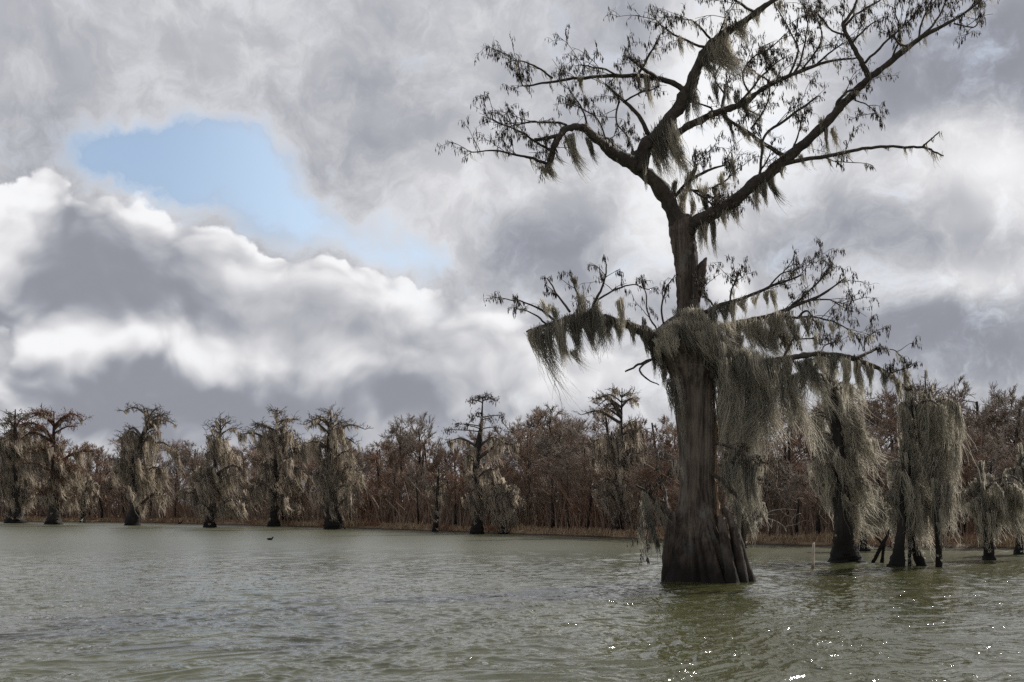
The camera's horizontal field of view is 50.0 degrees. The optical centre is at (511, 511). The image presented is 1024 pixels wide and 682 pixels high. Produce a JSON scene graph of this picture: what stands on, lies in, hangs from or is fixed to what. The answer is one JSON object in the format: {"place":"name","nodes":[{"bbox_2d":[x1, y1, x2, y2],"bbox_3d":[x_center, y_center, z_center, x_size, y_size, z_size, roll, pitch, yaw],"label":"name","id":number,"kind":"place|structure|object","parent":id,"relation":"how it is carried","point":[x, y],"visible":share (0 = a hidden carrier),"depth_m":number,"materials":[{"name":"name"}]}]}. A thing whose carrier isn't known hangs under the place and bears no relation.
{"place":"outdoors","nodes":[
{"label":"outdoors","id":0,"kind":"place"},
{"bbox_2d":[0,521,1023,681],"bbox_3d":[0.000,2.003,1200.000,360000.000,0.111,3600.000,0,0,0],"label":"water","id":1,"kind":"structure","parent":0,"point":[117,602],"depth_m":22.08,"materials":[{"name":"liquid"}]},
{"bbox_2d":[0,408,47,522],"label":"cypress tree","id":2,"kind":"object","parent":1,"relation":"in","point":[16,485],"visible":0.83,"depth_m":189.91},
{"bbox_2d":[4,403,104,524],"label":"cypress tree","id":3,"kind":"object","parent":1,"relation":"in","point":[65,472],"visible":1,"depth_m":170.93,"materials":[{"name":"plant"}]},
{"bbox_2d":[108,402,184,524],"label":"cypress tree","id":4,"kind":"object","parent":1,"relation":"in","point":[134,470],"visible":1,"depth_m":160.24,"materials":[{"name":"plant"}]},
{"bbox_2d":[177,412,256,527],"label":"cypress tree","id":5,"kind":"object","parent":1,"relation":"in","point":[211,482],"visible":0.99,"depth_m":138.62,"materials":[{"name":"plant"}]},
{"bbox_2d":[236,404,315,526],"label":"cypress tree","id":6,"kind":"object","parent":1,"relation":"in","point":[276,444],"visible":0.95,"depth_m":146.60,"materials":[{"name":"plant"}]},
{"bbox_2d":[297,401,372,528],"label":"cypress tree","id":7,"kind":"object","parent":1,"relation":"in","point":[337,469],"visible":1,"depth_m":124.85,"materials":[{"name":"plant"}]},
{"bbox_2d":[419,468,452,531],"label":"cypress tree","id":8,"kind":"object","parent":1,"relation":"in","point":[438,494],"visible":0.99,"depth_m":109.38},
{"bbox_2d":[441,393,521,533],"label":"cypress tree","id":9,"kind":"object","parent":1,"relation":"in","point":[477,510],"visible":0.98,"depth_m":98.89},
{"bbox_2d":[435,0,999,582],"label":"cypress tree","id":10,"kind":"object","parent":1,"relation":"in","point":[699,358],"visible":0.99,"depth_m":31.30,"materials":[{"name":"brown plant"}]},
{"bbox_2d":[727,452,769,547],"bbox_3d":[12.804,-0.788,59.887,2.542,5.954,1.909,0,0,0],"label":"cypress tree","id":11,"kind":"object","parent":1,"relation":"in","point":[763,508],"visible":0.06,"depth_m":59.54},
{"bbox_2d":[804,347,888,562],"bbox_3d":[13.611,-2.146,43.704,5.020,8.718,2.366,0,0,0],"label":"cypress tree","id":12,"kind":"object","parent":1,"relation":"in","point":[841,485],"visible":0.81,"depth_m":43.38,"materials":[{"name":"plant"}]},
{"bbox_2d":[855,471,891,550],"bbox_3d":[18.298,0.052,55.900,3.413,4.248,2.117,0,0,23],"label":"cypress tree","id":13,"kind":"object","parent":1,"relation":"in","point":[880,505],"visible":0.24,"depth_m":55.69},
{"bbox_2d":[871,528,890,562],"bbox_3d":[14.511,1.373,43.262,0.811,1.557,0.205,0,0,0],"label":"snag","id":14,"kind":"object","parent":1,"relation":"in","point":[882,546],"visible":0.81,"depth_m":43.21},
{"bbox_2d":[881,365,980,566],"bbox_3d":[15.366,-1.607,40.442,3.247,7.741,2.723,0,0,30],"label":"cypress tree","id":15,"kind":"object","parent":1,"relation":"in","point":[929,427],"visible":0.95,"depth_m":39.94,"materials":[{"name":"plant"}]},
{"bbox_2d":[957,460,1023,560],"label":"cypress tree","id":16,"kind":"object","parent":1,"relation":"in","point":[993,501],"visible":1,"depth_m":45.28,"materials":[{"name":"plant"}]},
{"bbox_2d":[999,443,1023,554],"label":"cypress tree","id":17,"kind":"object","parent":1,"relation":"in","point":[1017,468],"visible":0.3,"depth_m":51.38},
{"bbox_2d":[0,0,1023,505],"label":"sky","id":18,"kind":"structure","parent":0,"point":[210,209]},
{"bbox_2d":[0,515,1023,548],"bbox_3d":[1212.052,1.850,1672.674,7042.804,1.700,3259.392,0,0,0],"label":"ground","id":19,"kind":"structure","parent":0,"point":[823,544],"depth_m":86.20,"materials":[{"name":"brown plant"}]},
{"bbox_2d":[60,469,110,521],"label":"cypress tree","id":20,"kind":"object","parent":19,"relation":"on","point":[89,497],"visible":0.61,"depth_m":203.88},
{"bbox_2d":[75,441,103,494],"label":"bare tree","id":21,"kind":"object","parent":19,"relation":"on","point":[96,450],"visible":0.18,"depth_m":237.04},
{"bbox_2d":[80,440,111,474],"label":"bare tree","id":22,"kind":"object","parent":19,"relation":"on","point":[92,446],"visible":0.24,"depth_m":249.66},
{"bbox_2d":[87,451,116,499],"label":"bare tree","id":23,"kind":"object","parent":19,"relation":"on","point":[105,458],"visible":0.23,"depth_m":237.06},
{"bbox_2d":[86,467,127,517],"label":"bare tree","id":24,"kind":"object","parent":19,"relation":"on","point":[101,474],"visible":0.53,"depth_m":213.25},
{"bbox_2d":[94,465,124,498],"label":"cypress tree","id":25,"kind":"object","parent":19,"relation":"on","point":[107,487],"visible":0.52,"depth_m":223.73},
{"bbox_2d":[106,475,130,518],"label":"bare tree","id":26,"kind":"object","parent":19,"relation":"on","point":[118,491],"visible":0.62,"depth_m":208.57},
{"bbox_2d":[147,451,182,518],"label":"bare tree","id":27,"kind":"object","parent":19,"relation":"on","point":[167,463],"visible":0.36,"depth_m":203.28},
{"bbox_2d":[159,451,190,500],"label":"bare tree","id":28,"kind":"object","parent":19,"relation":"on","point":[169,467],"visible":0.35,"depth_m":213.82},
{"bbox_2d":[162,472,189,517],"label":"bare tree","id":29,"kind":"object","parent":19,"relation":"on","point":[172,481],"visible":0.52,"depth_m":189.16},
{"bbox_2d":[158,439,199,490],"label":"bare tree","id":30,"kind":"object","parent":19,"relation":"on","point":[176,445],"visible":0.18,"depth_m":224.79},
{"bbox_2d":[179,456,204,503],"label":"bare tree","id":31,"kind":"object","parent":19,"relation":"on","point":[194,463],"visible":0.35,"depth_m":195.32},
{"bbox_2d":[177,439,210,482],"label":"bare tree","id":32,"kind":"object","parent":19,"relation":"on","point":[185,445],"visible":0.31,"depth_m":216.26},
{"bbox_2d":[178,451,210,479],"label":"bare tree","id":33,"kind":"object","parent":19,"relation":"on","point":[185,459],"visible":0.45,"depth_m":202.72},
{"bbox_2d":[217,451,257,499],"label":"bare tree","id":34,"kind":"object","parent":19,"relation":"on","point":[246,463],"visible":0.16,"depth_m":177.25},
{"bbox_2d":[227,448,273,505],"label":"bare tree","id":35,"kind":"object","parent":19,"relation":"on","point":[254,462],"visible":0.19,"depth_m":176.23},
{"bbox_2d":[289,475,310,517],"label":"bare tree","id":36,"kind":"object","parent":19,"relation":"on","point":[309,486],"visible":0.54,"depth_m":149.77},
{"bbox_2d":[284,458,316,500],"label":"bare tree","id":37,"kind":"object","parent":19,"relation":"on","point":[309,468],"visible":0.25,"depth_m":158.47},
{"bbox_2d":[345,447,381,491],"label":"bare tree","id":38,"kind":"object","parent":19,"relation":"on","point":[358,454],"visible":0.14,"depth_m":155.59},
{"bbox_2d":[354,475,388,521],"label":"bare tree","id":39,"kind":"object","parent":19,"relation":"on","point":[363,497],"visible":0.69,"depth_m":133.08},
{"bbox_2d":[356,440,393,486],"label":"bare tree","id":40,"kind":"object","parent":19,"relation":"on","point":[361,454],"visible":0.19,"depth_m":164.38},
{"bbox_2d":[352,453,405,504],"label":"bare tree","id":41,"kind":"object","parent":19,"relation":"on","point":[375,457],"visible":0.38,"depth_m":141.45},
{"bbox_2d":[358,445,404,492],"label":"bare tree","id":42,"kind":"object","parent":19,"relation":"on","point":[370,455],"visible":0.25,"depth_m":149.24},
{"bbox_2d":[368,447,414,509],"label":"bare tree","id":43,"kind":"object","parent":19,"relation":"on","point":[390,462],"visible":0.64,"depth_m":133.29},
{"bbox_2d":[373,466,411,522],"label":"bare tree","id":44,"kind":"object","parent":19,"relation":"on","point":[389,493],"visible":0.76,"depth_m":127.25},
{"bbox_2d":[377,413,424,505],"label":"bare tree","id":45,"kind":"object","parent":19,"relation":"on","point":[393,429],"visible":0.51,"depth_m":139.64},
{"bbox_2d":[380,438,452,494],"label":"bare tree","id":46,"kind":"object","parent":19,"relation":"on","point":[425,455],"visible":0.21,"depth_m":138.54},
{"bbox_2d":[403,465,431,524],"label":"bare tree","id":47,"kind":"object","parent":19,"relation":"on","point":[422,476],"visible":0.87,"depth_m":119.45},
{"bbox_2d":[389,411,453,501],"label":"bare tree","id":48,"kind":"object","parent":19,"relation":"on","point":[418,432],"visible":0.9,"depth_m":133.36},
{"bbox_2d":[395,444,458,515],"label":"bare tree","id":49,"kind":"object","parent":19,"relation":"on","point":[419,465],"visible":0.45,"depth_m":126.36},
{"bbox_2d":[418,469,451,514],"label":"bare tree","id":50,"kind":"object","parent":19,"relation":"on","point":[433,498],"visible":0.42,"depth_m":117.57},
{"bbox_2d":[420,449,467,520],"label":"bare tree","id":51,"kind":"object","parent":19,"relation":"on","point":[440,455],"visible":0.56,"depth_m":122.78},
{"bbox_2d":[424,445,470,496],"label":"bare tree","id":52,"kind":"object","parent":19,"relation":"on","point":[445,452],"visible":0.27,"depth_m":134.12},
{"bbox_2d":[439,443,466,480],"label":"bare tree","id":53,"kind":"object","parent":19,"relation":"on","point":[455,451],"visible":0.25,"depth_m":134.49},
{"bbox_2d":[444,473,468,525],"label":"bare tree","id":54,"kind":"object","parent":19,"relation":"on","point":[453,488],"visible":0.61,"depth_m":110.99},
{"bbox_2d":[446,457,472,520],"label":"bare tree","id":55,"kind":"object","parent":19,"relation":"on","point":[460,489],"visible":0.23,"depth_m":115.82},
{"bbox_2d":[460,428,521,478],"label":"bare tree","id":56,"kind":"object","parent":19,"relation":"on","point":[488,435],"visible":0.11,"depth_m":129.94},
{"bbox_2d":[473,433,524,481],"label":"bare tree","id":57,"kind":"object","parent":19,"relation":"on","point":[506,452],"visible":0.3,"depth_m":117.97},
{"bbox_2d":[480,472,529,533],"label":"cypress tree","id":58,"kind":"object","parent":19,"relation":"on","point":[511,506],"visible":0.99,"depth_m":98.55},
{"bbox_2d":[490,453,528,493],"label":"bare tree","id":59,"kind":"object","parent":19,"relation":"on","point":[507,461],"visible":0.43,"depth_m":107.69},
{"bbox_2d":[0,423,1023,539],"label":"undergrowth","id":60,"kind":"object","parent":19,"relation":"on","point":[541,518],"visible":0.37,"depth_m":101.19,"materials":[{"name":"plant"}]},
{"bbox_2d":[491,409,558,471],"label":"bare tree","id":61,"kind":"object","parent":19,"relation":"on","point":[519,426],"visible":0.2,"depth_m":125.11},
{"bbox_2d":[505,464,550,526],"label":"bare tree","id":62,"kind":"object","parent":19,"relation":"on","point":[521,486],"visible":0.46,"depth_m":101.14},
{"bbox_2d":[487,426,569,494],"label":"bare tree","id":63,"kind":"object","parent":19,"relation":"on","point":[512,428],"visible":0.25,"depth_m":115.55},
{"bbox_2d":[510,438,552,512],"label":"bare tree","id":64,"kind":"object","parent":19,"relation":"on","point":[530,451],"visible":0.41,"depth_m":105.34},
{"bbox_2d":[507,417,565,490],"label":"bare tree","id":65,"kind":"object","parent":19,"relation":"on","point":[522,435],"visible":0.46,"depth_m":109.74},
{"bbox_2d":[526,454,581,528],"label":"bare tree","id":66,"kind":"object","parent":19,"relation":"on","point":[552,491],"visible":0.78,"depth_m":95.49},
{"bbox_2d":[507,401,600,480],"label":"bare tree","id":67,"kind":"object","parent":19,"relation":"on","point":[538,420],"visible":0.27,"depth_m":119.57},
{"bbox_2d":[522,403,585,483],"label":"bare tree","id":68,"kind":"object","parent":19,"relation":"on","point":[528,424],"visible":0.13,"depth_m":124.92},
{"bbox_2d":[526,418,591,502],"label":"bare tree","id":69,"kind":"object","parent":19,"relation":"on","point":[543,451],"visible":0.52,"depth_m":108.32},
{"bbox_2d":[535,440,592,525],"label":"bare tree","id":70,"kind":"object","parent":19,"relation":"on","point":[558,456],"visible":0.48,"depth_m":97.70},
{"bbox_2d":[546,455,583,528],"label":"bare tree","id":71,"kind":"object","parent":19,"relation":"on","point":[559,477],"visible":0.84,"depth_m":93.28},
{"bbox_2d":[550,418,594,485],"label":"bare tree","id":72,"kind":"object","parent":19,"relation":"on","point":[581,424],"visible":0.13,"depth_m":118.30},
{"bbox_2d":[559,425,599,486],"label":"bare tree","id":73,"kind":"object","parent":19,"relation":"on","point":[574,431],"visible":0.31,"depth_m":105.66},
{"bbox_2d":[558,432,603,526],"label":"bare tree","id":74,"kind":"object","parent":19,"relation":"on","point":[566,439],"visible":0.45,"depth_m":95.90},
{"bbox_2d":[567,452,603,528],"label":"bare tree","id":75,"kind":"object","parent":19,"relation":"on","point":[588,496],"visible":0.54,"depth_m":89.09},
{"bbox_2d":[540,407,644,488],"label":"bare tree","id":76,"kind":"object","parent":19,"relation":"on","point":[604,422],"visible":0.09,"depth_m":110.89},
{"bbox_2d":[575,422,636,484],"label":"bare tree","id":77,"kind":"object","parent":19,"relation":"on","point":[595,426],"visible":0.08,"depth_m":101.27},
{"bbox_2d":[586,465,634,514],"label":"bare tree","id":78,"kind":"object","parent":19,"relation":"on","point":[616,477],"visible":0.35,"depth_m":86.84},
{"bbox_2d":[576,436,645,493],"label":"bare tree","id":79,"kind":"object","parent":19,"relation":"on","point":[588,441],"visible":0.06,"depth_m":94.47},
{"bbox_2d":[572,385,650,531],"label":"cypress tree","id":80,"kind":"object","parent":19,"relation":"on","point":[621,459],"visible":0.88,"depth_m":85.47,"materials":[{"name":"plant"}]},
{"bbox_2d":[578,443,653,515],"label":"bare tree","id":81,"kind":"object","parent":19,"relation":"on","point":[607,473],"visible":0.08,"depth_m":89.32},
{"bbox_2d":[628,427,657,485],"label":"bare tree","id":82,"kind":"object","parent":19,"relation":"on","point":[650,438],"visible":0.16,"depth_m":98.33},
{"bbox_2d":[624,455,662,516],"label":"bare tree","id":83,"kind":"object","parent":19,"relation":"on","point":[649,463],"visible":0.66,"depth_m":81.71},
{"bbox_2d":[632,443,678,521],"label":"bare tree","id":84,"kind":"object","parent":19,"relation":"on","point":[666,456],"visible":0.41,"depth_m":86.06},
{"bbox_2d":[633,460,678,527],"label":"bare tree","id":85,"kind":"object","parent":19,"relation":"on","point":[649,478],"visible":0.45,"depth_m":80.37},
{"bbox_2d":[634,415,678,484],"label":"bare tree","id":86,"kind":"object","parent":19,"relation":"on","point":[655,426],"visible":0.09,"depth_m":104.09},
{"bbox_2d":[640,429,675,507],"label":"bare tree","id":87,"kind":"object","parent":19,"relation":"on","point":[670,439],"visible":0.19,"depth_m":93.55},
{"bbox_2d":[648,448,678,505],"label":"bare tree","id":88,"kind":"object","parent":19,"relation":"on","point":[672,457],"visible":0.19,"depth_m":84.12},
{"bbox_2d":[656,433,678,488],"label":"bare tree","id":89,"kind":"object","parent":19,"relation":"on","point":[669,445],"visible":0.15,"depth_m":93.11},
{"bbox_2d":[667,471,727,501],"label":"bare tree","id":90,"kind":"object","parent":19,"relation":"on","point":[670,490],"visible":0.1,"depth_m":75.22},
{"bbox_2d":[761,457,792,533],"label":"bare tree","id":91,"kind":"object","parent":19,"relation":"on","point":[767,475],"visible":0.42,"depth_m":69.20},
{"bbox_2d":[756,509,804,538],"bbox_3d":[15.759,0.720,64.775,3.134,1.792,0.661,0,0,0],"label":"fallen branch","id":92,"kind":"object","parent":19,"relation":"on","point":[778,522],"visible":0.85,"depth_m":64.79,"materials":[{"name":"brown wood"}]},
{"bbox_2d":[763,402,803,490],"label":"bare tree","id":93,"kind":"object","parent":19,"relation":"on","point":[786,453],"visible":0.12,"depth_m":82.01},
{"bbox_2d":[752,418,830,531],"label":"bare tree","id":94,"kind":"object","parent":19,"relation":"on","point":[801,446],"visible":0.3,"depth_m":72.75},
{"bbox_2d":[766,402,822,486],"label":"bare tree","id":95,"kind":"object","parent":19,"relation":"on","point":[790,429],"visible":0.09,"depth_m":91.17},
{"bbox_2d":[777,461,815,535],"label":"bare tree","id":96,"kind":"object","parent":19,"relation":"on","point":[795,485],"visible":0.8,"depth_m":66.29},
{"bbox_2d":[769,434,826,531],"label":"bare tree","id":97,"kind":"object","parent":19,"relation":"on","point":[791,439],"visible":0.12,"depth_m":72.95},
{"bbox_2d":[787,454,831,537],"bbox_3d":[18.169,-0.875,64.746,5.287,5.076,3.973,0,0,-26],"label":"bare tree","id":98,"kind":"object","parent":19,"relation":"on","point":[811,499],"visible":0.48,"depth_m":64.81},
{"bbox_2d":[827,401,889,439],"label":"bare tree","id":99,"kind":"object","parent":19,"relation":"on","point":[869,420],"visible":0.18,"depth_m":79.91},
{"bbox_2d":[847,418,899,498],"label":"bare tree","id":100,"kind":"object","parent":19,"relation":"on","point":[872,429],"visible":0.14,"depth_m":68.91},
{"bbox_2d":[854,400,900,494],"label":"bare tree","id":101,"kind":"object","parent":19,"relation":"on","point":[892,414],"visible":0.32,"depth_m":78.52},
{"bbox_2d":[859,449,897,536],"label":"bare tree","id":102,"kind":"object","parent":19,"relation":"on","point":[878,479],"visible":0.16,"depth_m":65.24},
{"bbox_2d":[847,387,917,472],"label":"bare tree","id":103,"kind":"object","parent":19,"relation":"on","point":[870,393],"visible":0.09,"depth_m":88.53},
{"bbox_2d":[872,413,900,501],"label":"bare tree","id":104,"kind":"object","parent":19,"relation":"on","point":[894,428],"visible":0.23,"depth_m":72.04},
{"bbox_2d":[854,385,955,469],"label":"bare tree","id":105,"kind":"object","parent":19,"relation":"on","point":[888,400],"visible":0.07,"depth_m":80.29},
{"bbox_2d":[879,374,947,452],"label":"bare tree","id":106,"kind":"object","parent":19,"relation":"on","point":[921,389],"visible":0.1,"depth_m":85.90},
{"bbox_2d":[900,375,994,458],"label":"bare tree","id":107,"kind":"object","parent":19,"relation":"on","point":[962,393],"visible":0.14,"depth_m":87.02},
{"bbox_2d":[920,434,985,531],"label":"bare tree","id":108,"kind":"object","parent":19,"relation":"on","point":[972,444],"visible":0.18,"depth_m":67.17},
{"bbox_2d":[954,450,979,538],"bbox_3d":[26.119,-1.001,63.415,3.787,5.310,2.936,0,0,-29],"label":"bare tree","id":109,"kind":"object","parent":19,"relation":"on","point":[967,477],"visible":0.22,"depth_m":63.24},
{"bbox_2d":[959,409,998,515],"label":"bare tree","id":110,"kind":"object","parent":19,"relation":"on","point":[980,418],"visible":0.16,"depth_m":78.08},
{"bbox_2d":[943,379,1023,472],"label":"bare tree","id":111,"kind":"object","parent":19,"relation":"on","point":[991,395],"visible":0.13,"depth_m":87.62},
{"bbox_2d":[960,425,1011,474],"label":"bare tree","id":112,"kind":"object","parent":19,"relation":"on","point":[982,449],"visible":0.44,"depth_m":68.73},
{"bbox_2d":[963,450,1012,479],"bbox_3d":[27.258,-0.901,61.827,3.438,5.119,3.128,0,0,36],"label":"bare tree","id":113,"kind":"object","parent":19,"relation":"on","point":[974,467],"visible":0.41,"depth_m":61.46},
{"bbox_2d":[959,408,1023,473],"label":"bare tree","id":114,"kind":"object","parent":19,"relation":"on","point":[1010,445],"visible":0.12,"depth_m":79.33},
{"bbox_2d":[965,390,1023,472],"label":"bare tree","id":115,"kind":"object","parent":19,"relation":"on","point":[1012,394],"visible":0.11,"depth_m":87.41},
{"bbox_2d":[978,392,1023,458],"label":"bare tree","id":116,"kind":"object","parent":19,"relation":"on","point":[996,415],"visible":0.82,"depth_m":76.83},
{"bbox_2d":[986,427,1023,475],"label":"bare tree","id":117,"kind":"object","parent":19,"relation":"on","point":[1009,448],"visible":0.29,"depth_m":69.52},
{"bbox_2d":[994,452,1019,534],"bbox_3d":[27.748,-0.893,61.200,3.600,5.116,4.804,0,0,-3],"label":"bare tree","id":118,"kind":"object","parent":19,"relation":"on","point":[1009,463],"visible":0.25,"depth_m":60.57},
{"bbox_2d":[999,397,1023,445],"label":"bare tree","id":119,"kind":"object","parent":19,"relation":"on","point":[1016,405],"visible":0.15,"depth_m":85.54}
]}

